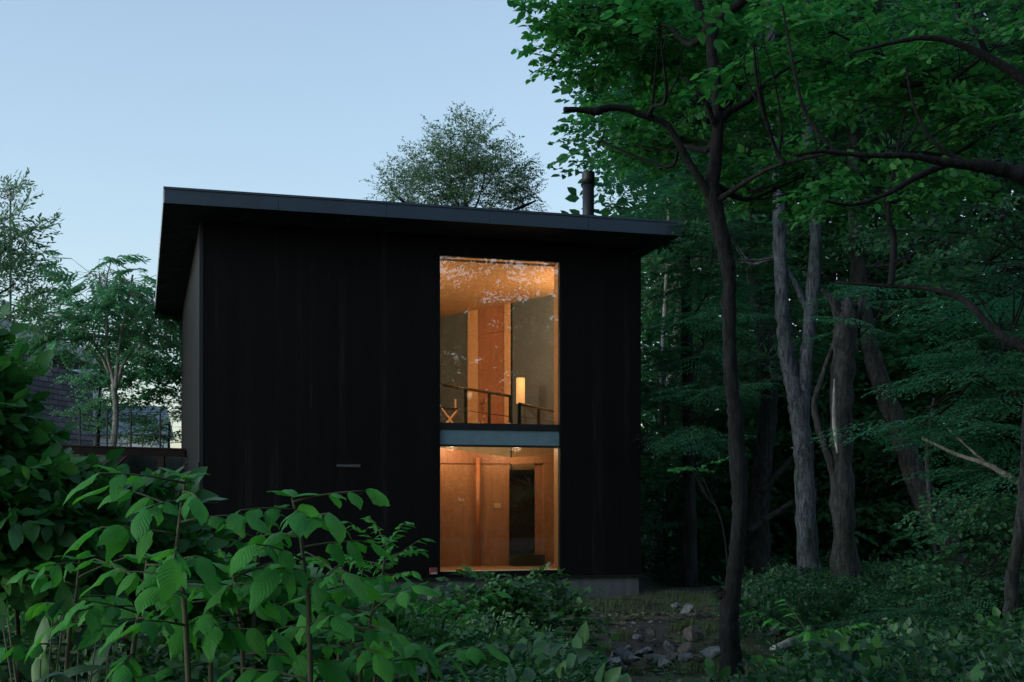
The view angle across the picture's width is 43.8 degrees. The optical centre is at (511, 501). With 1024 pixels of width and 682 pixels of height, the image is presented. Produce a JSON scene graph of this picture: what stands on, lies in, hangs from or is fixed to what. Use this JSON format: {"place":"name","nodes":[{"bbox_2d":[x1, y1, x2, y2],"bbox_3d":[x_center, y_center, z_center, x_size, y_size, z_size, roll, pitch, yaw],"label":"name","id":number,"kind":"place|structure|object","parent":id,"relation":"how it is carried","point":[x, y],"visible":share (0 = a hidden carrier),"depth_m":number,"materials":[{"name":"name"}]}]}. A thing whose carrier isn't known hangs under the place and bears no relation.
{"place":"outdoors","nodes":[
{"label":"outdoors","id":0,"kind":"place"},
{"bbox_2d":[0,0,1016,447],"label":"sky","id":1,"kind":"structure","parent":0,"point":[106,105],"materials":[{"name":"blue"}]},
{"bbox_2d":[70,444,1002,681],"bbox_3d":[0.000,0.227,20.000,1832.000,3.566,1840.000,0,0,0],"label":"ground","id":2,"kind":"structure","parent":0,"point":[137,464],"depth_m":17.22,"materials":[{"name":"soil"}]},
{"bbox_2d":[6,191,14,319],"bbox_3d":[-15.744,-5.590,40.000,0.280,8.325,0.276,0,0,0],"label":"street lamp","id":3,"kind":"object","parent":2,"relation":"on","point":[10,284],"visible":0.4,"depth_m":39.97,"materials":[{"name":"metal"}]},
{"bbox_2d":[0,581,75,681],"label":"broad blade plant","id":4,"kind":"object","parent":2,"relation":"on","point":[63,600],"visible":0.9,"depth_m":4.55,"materials":[{"name":"green plant"}]},
{"bbox_2d":[0,167,75,347],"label":"willow tree","id":5,"kind":"object","parent":2,"relation":"on","point":[10,250],"visible":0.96,"depth_m":13.05,"materials":[{"name":"green plant"}]},
{"bbox_2d":[0,301,103,445],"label":"neighbour house","id":6,"kind":"structure","parent":2,"relation":"on","point":[56,398],"depth_m":40.13,"materials":[{"name":"grey"}]},
{"bbox_2d":[0,664,110,681],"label":"broad blade plant","id":7,"kind":"object","parent":2,"relation":"on","point":[65,675],"visible":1,"depth_m":4.00,"materials":[{"name":"green plant"}]},
{"bbox_2d":[7,617,135,681],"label":"broad blade plant","id":8,"kind":"object","parent":2,"relation":"on","point":[25,668],"visible":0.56,"depth_m":4.95,"materials":[{"name":"green plant"}]},
{"bbox_2d":[0,301,143,681],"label":"vine thicket","id":9,"kind":"object","parent":2,"relation":"on","point":[40,520],"visible":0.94,"depth_m":5.41,"materials":[{"name":"green plant"}]},
{"bbox_2d":[0,550,163,670],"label":"broad leaved sapling","id":10,"kind":"object","parent":2,"relation":"on","point":[40,583],"visible":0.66,"depth_m":4.58,"materials":[{"name":"green plant"}]},
{"bbox_2d":[73,369,108,423],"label":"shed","id":11,"kind":"structure","parent":2,"relation":"on","point":[79,371],"depth_m":62.03,"materials":[{"name":"grey metal"}]},
{"bbox_2d":[4,250,181,445],"bbox_3d":[-9.146,-3.325,29.476,5.469,4.637,4.505,0,0,0],"label":"walnut tree","id":12,"kind":"object","parent":2,"relation":"on","point":[106,301],"visible":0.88,"depth_m":28.91,"materials":[{"name":"green plant"}]},
{"bbox_2d":[49,357,165,445],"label":"ivy tree","id":13,"kind":"object","parent":2,"relation":"on","point":[99,407],"visible":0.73,"depth_m":32.94,"materials":[{"name":"green plant"}]},
{"bbox_2d":[24,550,196,681],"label":"broad leaved sapling","id":14,"kind":"object","parent":2,"relation":"on","point":[93,633],"visible":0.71,"depth_m":4.18,"materials":[{"name":"green plant"}]},
{"bbox_2d":[57,409,181,447],"bbox_3d":[-8.890,-1.476,29.000,2.935,1.235,0.038,0,0,0],"label":"wire fence","id":15,"kind":"object","parent":2,"relation":"on","point":[130,420],"visible":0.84,"depth_m":28.99,"materials":[{"name":"metal"}]},
{"bbox_2d":[1,454,247,680],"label":"vine thicket","id":16,"kind":"object","parent":2,"relation":"on","point":[192,539],"visible":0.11,"depth_m":6.08,"materials":[{"name":"green plant"}]},
{"bbox_2d":[62,445,186,500],"bbox_3d":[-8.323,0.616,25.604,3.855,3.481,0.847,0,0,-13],"label":"bank railing","id":17,"kind":"object","parent":2,"relation":"on","point":[160,453],"visible":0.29,"depth_m":25.70,"materials":[{"name":"metal"}]},
{"bbox_2d":[76,310,180,418],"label":"dark maple tree","id":18,"kind":"object","parent":2,"relation":"on","point":[172,370],"visible":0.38,"depth_m":33.18,"materials":[{"name":"green plant"}]},
{"bbox_2d":[93,406,173,447],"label":"house","id":19,"kind":"structure","parent":2,"relation":"on","point":[102,440],"depth_m":62.33,"materials":[{"name":"grey tile"}]},
{"bbox_2d":[117,403,180,447],"bbox_3d":[-8.940,-1.872,33.180,2.738,1.572,2.722,0,0,0],"label":"roadside bush","id":20,"kind":"object","parent":2,"relation":"on","point":[144,429],"visible":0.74,"depth_m":32.82,"materials":[{"name":"green plant"}]},
{"bbox_2d":[61,464,280,681],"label":"broad leaved sapling","id":21,"kind":"object","parent":2,"relation":"on","point":[166,581],"visible":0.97,"depth_m":3.90,"materials":[{"name":"green plant"}]},
{"bbox_2d":[132,577,298,681],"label":"broad leaved sapling","id":22,"kind":"object","parent":2,"relation":"on","point":[253,639],"visible":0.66,"depth_m":4.17,"materials":[{"name":"green plant"}]},
{"bbox_2d":[161,562,349,681],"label":"broad leaved sapling","id":23,"kind":"object","parent":2,"relation":"on","point":[330,670],"visible":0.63,"depth_m":4.32,"materials":[{"name":"green plant"}]},
{"bbox_2d":[202,504,330,666],"bbox_3d":[-1.319,0.688,6.474,0.836,1.342,0.839,0,0,0],"label":"feathery sapling","id":24,"kind":"object","parent":2,"relation":"on","point":[238,544],"visible":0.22,"depth_m":6.55,"materials":[{"name":"green plant"}]},
{"bbox_2d":[157,549,427,676],"bbox_3d":[-1.410,0.863,7.506,1.915,1.234,1.554,0,0,0],"label":"vine thicket","id":25,"kind":"object","parent":2,"relation":"on","point":[280,594],"visible":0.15,"depth_m":7.19,"materials":[{"name":"green plant"}]},
{"bbox_2d":[203,488,392,681],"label":"broad leaved sapling","id":26,"kind":"object","parent":2,"relation":"on","point":[261,588],"visible":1,"depth_m":4.01,"materials":[{"name":"green plant"}]},
{"bbox_2d":[267,552,416,659],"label":"broad leaved sapling","id":27,"kind":"object","parent":2,"relation":"on","point":[384,622],"visible":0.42,"depth_m":4.91,"materials":[{"name":"green plant"}]},
{"bbox_2d":[277,611,442,681],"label":"broad leaved sapling","id":28,"kind":"object","parent":2,"relation":"on","point":[385,669],"visible":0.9,"depth_m":4.24,"materials":[{"name":"green plant"}]},
{"bbox_2d":[283,584,468,681],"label":"broad leaved sapling","id":29,"kind":"object","parent":2,"relation":"on","point":[402,597],"visible":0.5,"depth_m":4.71,"materials":[{"name":"green plant"}]},
{"bbox_2d":[357,565,408,619],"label":"feathery sapling","id":30,"kind":"object","parent":2,"relation":"on","point":[360,572],"visible":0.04,"depth_m":9.79,"materials":[{"name":"green plant"}]},
{"bbox_2d":[338,516,435,584],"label":"feathery sapling","id":31,"kind":"object","parent":2,"relation":"on","point":[394,557],"visible":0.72,"depth_m":8.94,"materials":[{"name":"green plant"}]},
{"bbox_2d":[351,655,426,681],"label":"broad blade plant","id":32,"kind":"object","parent":2,"relation":"on","point":[418,670],"visible":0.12,"depth_m":5.68,"materials":[{"name":"green plant"}]},
{"bbox_2d":[154,170,683,600],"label":"black house","id":33,"kind":"structure","parent":2,"relation":"on","point":[330,345],"depth_m":21.63,"materials":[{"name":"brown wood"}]},
{"bbox_2d":[440,399,458,422],"bbox_3d":[-1.183,-1.632,24.200,0.369,0.608,0.364,0,0,0],"label":"folding chair","id":34,"kind":"object","parent":33,"relation":"on","point":[452,416],"visible":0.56,"depth_m":24.05,"materials":[{"name":"brown wood"}]},
{"bbox_2d":[467,392,472,399],"bbox_3d":[-0.842,-2.122,25.777,0.120,0.150,0.176,0,0,23],"label":"wall lamp","id":35,"kind":"object","parent":33,"relation":"attached to","point":[469,395],"visible":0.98,"depth_m":25.71,"materials":[{"name":"white paint"}]},
{"bbox_2d":[478,332,503,423],"bbox_3d":[-0.397,-2.381,26.009,0.722,2.090,0.070,0,0,42],"label":"wardrobe door","id":36,"kind":"structure","parent":33,"relation":"in","point":[491,345],"depth_m":25.98,"materials":[{"name":"brown wood"}]},
{"bbox_2d":[478,305,503,333],"bbox_3d":[-0.397,-3.704,26.009,0.722,0.539,0.070,0,0,42],"label":"wardrobe door","id":37,"kind":"structure","parent":33,"relation":"in","point":[491,319],"depth_m":25.98,"materials":[{"name":"brown wood"}]},
{"bbox_2d":[440,255,559,571],"bbox_3d":[-0.280,-1.500,22.315,2.166,5.405,0.600,0,0,-16],"label":"window","id":38,"kind":"structure","parent":33,"relation":"in","point":[451,434],"depth_m":22.19,"materials":[{"name":"black metal"}]},
{"bbox_2d":[516,378,524,403],"bbox_3d":[0.166,-1.865,24.750,0.220,1.058,0.220,0,0,0],"label":"floor lamp","id":39,"kind":"object","parent":33,"relation":"on","point":[520,390],"visible":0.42,"depth_m":24.68,"materials":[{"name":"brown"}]},
{"bbox_2d":[509,470,534,553],"bbox_3d":[0.301,0.300,24.351,0.951,1.780,0.080,0,0,-16],"label":"dark doorway","id":40,"kind":"structure","parent":33,"relation":"in","point":[521,482],"depth_m":24.31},
{"bbox_2d":[340,641,511,681],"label":"broad leaved sapling","id":41,"kind":"object","parent":2,"relation":"on","point":[423,653],"visible":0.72,"depth_m":4.50,"materials":[{"name":"green plant"}]},
{"bbox_2d":[359,101,547,211],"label":"roofline tree","id":42,"kind":"object","parent":2,"relation":"on","point":[464,167],"visible":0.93,"depth_m":35.36,"materials":[{"name":"green plant"}]},
{"bbox_2d":[405,591,513,641],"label":"feathery sapling","id":43,"kind":"object","parent":2,"relation":"on","point":[440,613],"visible":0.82,"depth_m":7.95,"materials":[{"name":"green plant"}]},
{"bbox_2d":[421,665,516,681],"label":"broad blade plant","id":44,"kind":"object","parent":2,"relation":"on","point":[511,674],"visible":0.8,"depth_m":5.20,"materials":[{"name":"green plant"}]},
{"bbox_2d":[0,597,1023,681],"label":"undergrowth","id":45,"kind":"object","parent":2,"relation":"on","point":[503,636],"visible":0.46,"depth_m":6.98,"materials":[{"name":"green plant"}]},
{"bbox_2d":[413,562,611,647],"bbox_3d":[-0.076,1.195,13.185,1.896,1.073,2.160,0,0,38],"label":"shrub","id":46,"kind":"object","parent":2,"relation":"on","point":[523,599],"visible":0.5,"depth_m":13.16,"materials":[{"name":"green plant"}]},
{"bbox_2d":[490,645,564,675],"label":"broad blade plant","id":47,"kind":"object","parent":2,"relation":"on","point":[545,646],"visible":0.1,"depth_m":8.50,"materials":[{"name":"green plant"}]},
{"bbox_2d":[504,574,607,620],"bbox_3d":[0.546,1.351,16.963,1.475,0.856,1.455,0,0,0],"label":"shrub","id":48,"kind":"object","parent":2,"relation":"on","point":[576,588],"visible":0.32,"depth_m":16.90,"materials":[{"name":"green plant"}]},
{"bbox_2d":[418,588,718,615],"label":"grass","id":49,"kind":"structure","parent":2,"relation":"on","point":[608,601],"depth_m":21.04,"materials":[{"name":"green plant"}]},
{"bbox_2d":[603,656,623,669],"bbox_3d":[0.988,1.587,12.440,0.225,0.154,0.180,0,0,0],"label":"rock","id":50,"kind":"object","parent":2,"relation":"on","point":[618,660],"visible":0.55,"depth_m":12.38,"materials":[{"name":"grey stone"}]},
{"bbox_2d":[613,647,633,666],"bbox_3d":[1.181,1.658,13.555,0.220,0.194,0.302,0,0,0],"label":"rock","id":51,"kind":"object","parent":2,"relation":"on","point":[623,653],"visible":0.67,"depth_m":13.48,"materials":[{"name":"grey stone"}]},
{"bbox_2d":[625,645,632,649],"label":"rock","id":52,"kind":"object","parent":2,"relation":"on","point":[628,647],"visible":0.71,"depth_m":15.14,"materials":[{"name":"grey stone"}]},
{"bbox_2d":[628,654,639,662],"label":"rock","id":53,"kind":"object","parent":2,"relation":"on","point":[632,658],"visible":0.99,"depth_m":13.02,"materials":[{"name":"grey stone"}]},
{"bbox_2d":[457,598,816,675],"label":"fallen twigs","id":54,"kind":"object","parent":2,"relation":"on","point":[608,623],"visible":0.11,"depth_m":17.36,"materials":[{"name":"brown wood"}]},
{"bbox_2d":[632,634,645,642],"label":"rock","id":55,"kind":"object","parent":2,"relation":"on","point":[639,638],"visible":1,"depth_m":15.53,"materials":[{"name":"grey stone"}]},
{"bbox_2d":[634,649,647,656],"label":"rock","id":56,"kind":"object","parent":2,"relation":"on","point":[640,653],"visible":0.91,"depth_m":14.57,"materials":[{"name":"grey stone"}]},
{"bbox_2d":[643,654,653,661],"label":"rock","id":57,"kind":"object","parent":2,"relation":"on","point":[649,657],"visible":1,"depth_m":13.10,"materials":[{"name":"grey stone"}]},
{"bbox_2d":[643,647,653,653],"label":"rock","id":58,"kind":"object","parent":2,"relation":"on","point":[650,650],"visible":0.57,"depth_m":14.99,"materials":[{"name":"grey stone"}]},
{"bbox_2d":[647,629,655,636],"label":"rock","id":59,"kind":"object","parent":2,"relation":"on","point":[651,632],"visible":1,"depth_m":15.67,"materials":[{"name":"grey stone"}]},
{"bbox_2d":[643,654,665,665],"bbox_3d":[1.575,1.707,13.714,0.318,0.128,0.306,0,0,0],"label":"rock","id":60,"kind":"object","parent":2,"relation":"on","point":[657,656],"visible":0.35,"depth_m":13.62,"materials":[{"name":"grey stone"}]},
{"bbox_2d":[528,604,786,672],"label":"leaf litter","id":61,"kind":"object","parent":2,"relation":"on","point":[652,614],"visible":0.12,"depth_m":17.11,"materials":[{"name":"brown plant"}]},
{"bbox_2d":[658,658,671,667],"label":"rock","id":62,"kind":"object","parent":2,"relation":"on","point":[662,662],"visible":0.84,"depth_m":12.63,"materials":[{"name":"grey stone"}]},
{"bbox_2d":[513,0,818,587],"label":"hemlock tree","id":63,"kind":"object","parent":2,"relation":"on","point":[688,364],"visible":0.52,"depth_m":23.84,"materials":[{"name":"green plant"}]},
{"bbox_2d":[549,611,793,677],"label":"grass tufts","id":64,"kind":"object","parent":2,"relation":"on","point":[709,626],"visible":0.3,"depth_m":15.80,"materials":[{"name":"green plant"}]},
{"bbox_2d":[663,641,679,658],"bbox_3d":[1.885,1.750,15.001,0.216,0.226,0.280,0,0,0],"label":"rock","id":65,"kind":"object","parent":2,"relation":"on","point":[668,646],"visible":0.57,"depth_m":14.90,"materials":[{"name":"grey stone"}]},
{"bbox_2d":[665,651,678,662],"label":"rock","id":66,"kind":"object","parent":2,"relation":"on","point":[670,655],"visible":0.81,"depth_m":13.44,"materials":[{"name":"grey stone"}]},
{"bbox_2d":[671,602,682,607],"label":"rock","id":67,"kind":"object","parent":2,"relation":"on","point":[677,605],"visible":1,"depth_m":19.64,"materials":[{"name":"grey stone"}]},
{"bbox_2d":[388,596,970,667],"bbox_3d":[0.413,1.597,16.074,15.265,0.656,7.398,0,0,0],"label":"ground cover","id":68,"kind":"object","parent":2,"relation":"on","point":[822,637],"depth_m":15.23,"materials":[{"name":"green plant"}]},
{"bbox_2d":[676,642,694,653],"bbox_3d":[1.991,1.708,14.630,0.207,0.184,0.200,0,0,0],"label":"rock","id":69,"kind":"object","parent":2,"relation":"on","point":[686,647],"visible":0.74,"depth_m":14.57,"materials":[{"name":"grey stone"}]},
{"bbox_2d":[678,652,692,662],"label":"rock","id":70,"kind":"object","parent":2,"relation":"on","point":[688,656],"visible":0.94,"depth_m":13.73,"materials":[{"name":"grey stone"}]},
{"bbox_2d":[680,603,693,613],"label":"rock","id":71,"kind":"object","parent":2,"relation":"on","point":[687,607],"visible":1,"depth_m":18.55,"materials":[{"name":"grey stone"}]},
{"bbox_2d":[683,625,702,640],"bbox_3d":[2.234,1.622,15.721,0.249,0.196,0.307,0,0,0],"label":"rock","id":72,"kind":"object","parent":2,"relation":"on","point":[693,633],"visible":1,"depth_m":15.64,"materials":[{"name":"grey stone"}]},
{"bbox_2d":[667,457,727,564],"bbox_3d":[2.056,0.768,14.012,0.755,2.503,0.768,0,0,0],"label":"hazel shoot","id":73,"kind":"object","parent":2,"relation":"on","point":[687,468],"visible":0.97,"depth_m":13.99,"materials":[{"name":"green plant"}]},
{"bbox_2d":[693,654,703,662],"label":"rock","id":74,"kind":"object","parent":2,"relation":"on","point":[698,658],"visible":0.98,"depth_m":13.34,"materials":[{"name":"grey stone"}]},
{"bbox_2d":[551,26,861,505],"bbox_3d":[5.198,-7.814,32.575,8.515,19.258,14.384,0,0,22],"label":"forest tree","id":75,"kind":"object","parent":2,"relation":"on","point":[569,171],"visible":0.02,"depth_m":31.15,"materials":[{"name":"green plant"}]},
{"bbox_2d":[582,3,834,572],"bbox_3d":[4.191,-6.808,29.285,6.283,17.270,12.348,0,0,10],"label":"birch tree","id":76,"kind":"object","parent":2,"relation":"on","point":[749,371],"visible":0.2,"depth_m":27.27,"materials":[{"name":"green plant"}]},
{"bbox_2d":[594,98,826,563],"bbox_3d":[4.611,-7.936,32.680,6.096,19.517,11.835,0,0,0],"label":"birch tree","id":77,"kind":"object","parent":2,"relation":"on","point":[645,268],"visible":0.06,"depth_m":30.52,"materials":[{"name":"green plant"}]},
{"bbox_2d":[700,646,720,659],"bbox_3d":[2.211,1.697,14.262,0.215,0.147,0.321,0,0,-28],"label":"rock","id":78,"kind":"object","parent":2,"relation":"on","point":[712,652],"visible":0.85,"depth_m":14.18,"materials":[{"name":"grey stone"}]},
{"bbox_2d":[564,31,873,578],"bbox_3d":[4.830,-5.762,26.080,7.515,15.316,7.377,0,0,0],"label":"crooked trunk tree","id":79,"kind":"object","parent":2,"relation":"on","point":[757,542],"visible":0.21,"depth_m":25.84,"materials":[{"name":"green plant"}]},
{"bbox_2d":[507,0,984,681],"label":"canopy tree","id":80,"kind":"object","parent":2,"relation":"on","point":[703,32],"visible":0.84,"depth_m":12.36,"materials":[{"name":"green plant"}]},
{"bbox_2d":[599,0,947,577],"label":"grey trunk tree","id":81,"kind":"object","parent":2,"relation":"on","point":[797,378],"visible":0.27,"depth_m":21.44,"materials":[{"name":"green plant"}]},
{"bbox_2d":[766,624,784,635],"bbox_3d":[3.265,1.587,15.765,0.219,0.182,0.271,0,0,28],"label":"rock","id":82,"kind":"object","parent":2,"relation":"on","point":[773,630],"visible":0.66,"depth_m":15.67,"materials":[{"name":"grey stone"}]},
{"bbox_2d":[550,0,1023,555],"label":"woods","id":83,"kind":"object","parent":2,"relation":"on","point":[572,196],"visible":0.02,"depth_m":38.39,"materials":[{"name":"green plant"}]},
{"bbox_2d":[623,0,962,511],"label":"forest tree","id":84,"kind":"object","parent":2,"relation":"on","point":[823,330],"visible":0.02,"depth_m":31.18,"materials":[{"name":"green plant"}]},
{"bbox_2d":[642,111,947,522],"bbox_3d":[7.655,-7.744,34.603,8.116,18.973,13.712,0,0,0],"label":"forest tree","id":85,"kind":"object","parent":2,"relation":"on","point":[828,226],"visible":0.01,"depth_m":31.04,"materials":[{"name":"green plant"}]},
{"bbox_2d":[770,631,821,653],"bbox_3d":[3.427,1.705,15.392,0.763,0.247,0.163,0,0,-34],"label":"log","id":86,"kind":"object","parent":2,"relation":"on","point":[782,645],"visible":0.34,"depth_m":15.26,"materials":[{"name":"grey wood"}]},
{"bbox_2d":[741,599,881,669],"bbox_3d":[1.866,1.040,7.992,0.822,0.809,0.851,0,0,0],"label":"fern","id":87,"kind":"object","parent":2,"relation":"on","point":[806,635],"visible":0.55,"depth_m":8.03,"materials":[{"name":"green plant"}]},
{"bbox_2d":[642,0,986,551],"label":"forest tree","id":88,"kind":"object","parent":2,"relation":"on","point":[839,276],"visible":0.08,"depth_m":29.18,"materials":[{"name":"green plant"}]},
{"bbox_2d":[813,677,822,681],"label":"broad blade plant","id":89,"kind":"object","parent":2,"relation":"on","point":[816,679],"visible":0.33,"depth_m":5.98,"materials":[{"name":"green plant"}]},
{"bbox_2d":[641,289,1023,584],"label":"understorey","id":90,"kind":"object","parent":2,"relation":"on","point":[711,548],"visible":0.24,"depth_m":28.17,"materials":[{"name":"green plant"}]},
{"bbox_2d":[641,542,1023,645],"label":"forest floor plants","id":91,"kind":"object","parent":2,"relation":"on","point":[851,594],"visible":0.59,"depth_m":17.20,"materials":[{"name":"green plant"}]},
{"bbox_2d":[700,599,1023,681],"bbox_3d":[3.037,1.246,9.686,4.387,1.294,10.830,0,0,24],"label":"shaded undergrowth","id":92,"kind":"object","parent":2,"relation":"on","point":[878,672],"visible":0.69,"depth_m":6.62,"materials":[{"name":"green plant"}]},
{"bbox_2d":[702,0,1023,352],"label":"overhanging tree","id":93,"kind":"object","parent":2,"relation":"on","point":[935,156],"visible":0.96,"depth_m":10.65,"materials":[{"name":"green plant"}]},
{"bbox_2d":[709,0,1023,559],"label":"forest tree","id":94,"kind":"object","parent":2,"relation":"on","point":[871,399],"visible":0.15,"depth_m":27.38,"materials":[{"name":"green plant"}]},
{"bbox_2d":[722,0,1023,573],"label":"leaning tree","id":95,"kind":"object","parent":2,"relation":"on","point":[877,372],"visible":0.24,"depth_m":21.88,"materials":[{"name":"green plant"}]},
{"bbox_2d":[774,0,1023,500],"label":"forest tree","id":96,"kind":"object","parent":2,"relation":"on","point":[903,328],"visible":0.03,"depth_m":28.27,"materials":[{"name":"green plant"}]},
{"bbox_2d":[800,282,1005,583],"bbox_3d":[5.583,-0.821,19.905,3.190,5.179,3.161,0,0,-27],"label":"broken trunk tree","id":97,"kind":"object","parent":2,"relation":"on","point":[847,312],"visible":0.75,"depth_m":19.86,"materials":[{"name":"grey plant"}]},
{"bbox_2d":[791,0,1023,538],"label":"forest tree","id":98,"kind":"object","parent":2,"relation":"on","point":[1021,205],"depth_m":31.99,"materials":[{"name":"green plant"}]},
{"bbox_2d":[820,590,1000,635],"bbox_3d":[4.684,1.417,14.998,2.003,0.776,1.770,0,0,0],"label":"shrub","id":99,"kind":"object","parent":2,"relation":"on","point":[934,613],"visible":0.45,"depth_m":14.89,"materials":[{"name":"green plant"}]},
{"bbox_2d":[860,674,961,681],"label":"broad blade plant","id":100,"kind":"object","parent":2,"relation":"on","point":[864,679],"visible":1,"depth_m":5.55,"materials":[{"name":"green plant"}]},
{"bbox_2d":[807,250,1023,510],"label":"hemlock tree","id":101,"kind":"object","parent":2,"relation":"on","point":[1010,384],"visible":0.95,"depth_m":15.13,"materials":[{"name":"green plant"}]},
{"bbox_2d":[821,0,1023,557],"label":"forest tree","id":102,"kind":"object","parent":2,"relation":"on","point":[998,346],"visible":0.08,"depth_m":28.89,"materials":[{"name":"green plant"}]},
{"bbox_2d":[849,0,1023,618],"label":"tree","id":103,"kind":"object","parent":2,"relation":"on","point":[1012,580],"visible":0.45,"depth_m":13.50,"materials":[{"name":"green plant"}]},
{"bbox_2d":[861,5,1023,493],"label":"forest tree","id":104,"kind":"object","parent":2,"relation":"on","point":[989,215],"visible":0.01,"depth_m":33.14,"materials":[{"name":"green plant"}]},
{"bbox_2d":[890,398,1023,609],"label":"hornbeam sapling","id":105,"kind":"object","parent":2,"relation":"on","point":[993,514],"visible":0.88,"depth_m":16.23,"materials":[{"name":"green plant"}]},
{"bbox_2d":[969,660,984,681],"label":"broad blade plant","id":106,"kind":"object","parent":2,"relation":"on","point":[976,672],"visible":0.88,"depth_m":5.96,"materials":[{"name":"green plant"}]}
]}

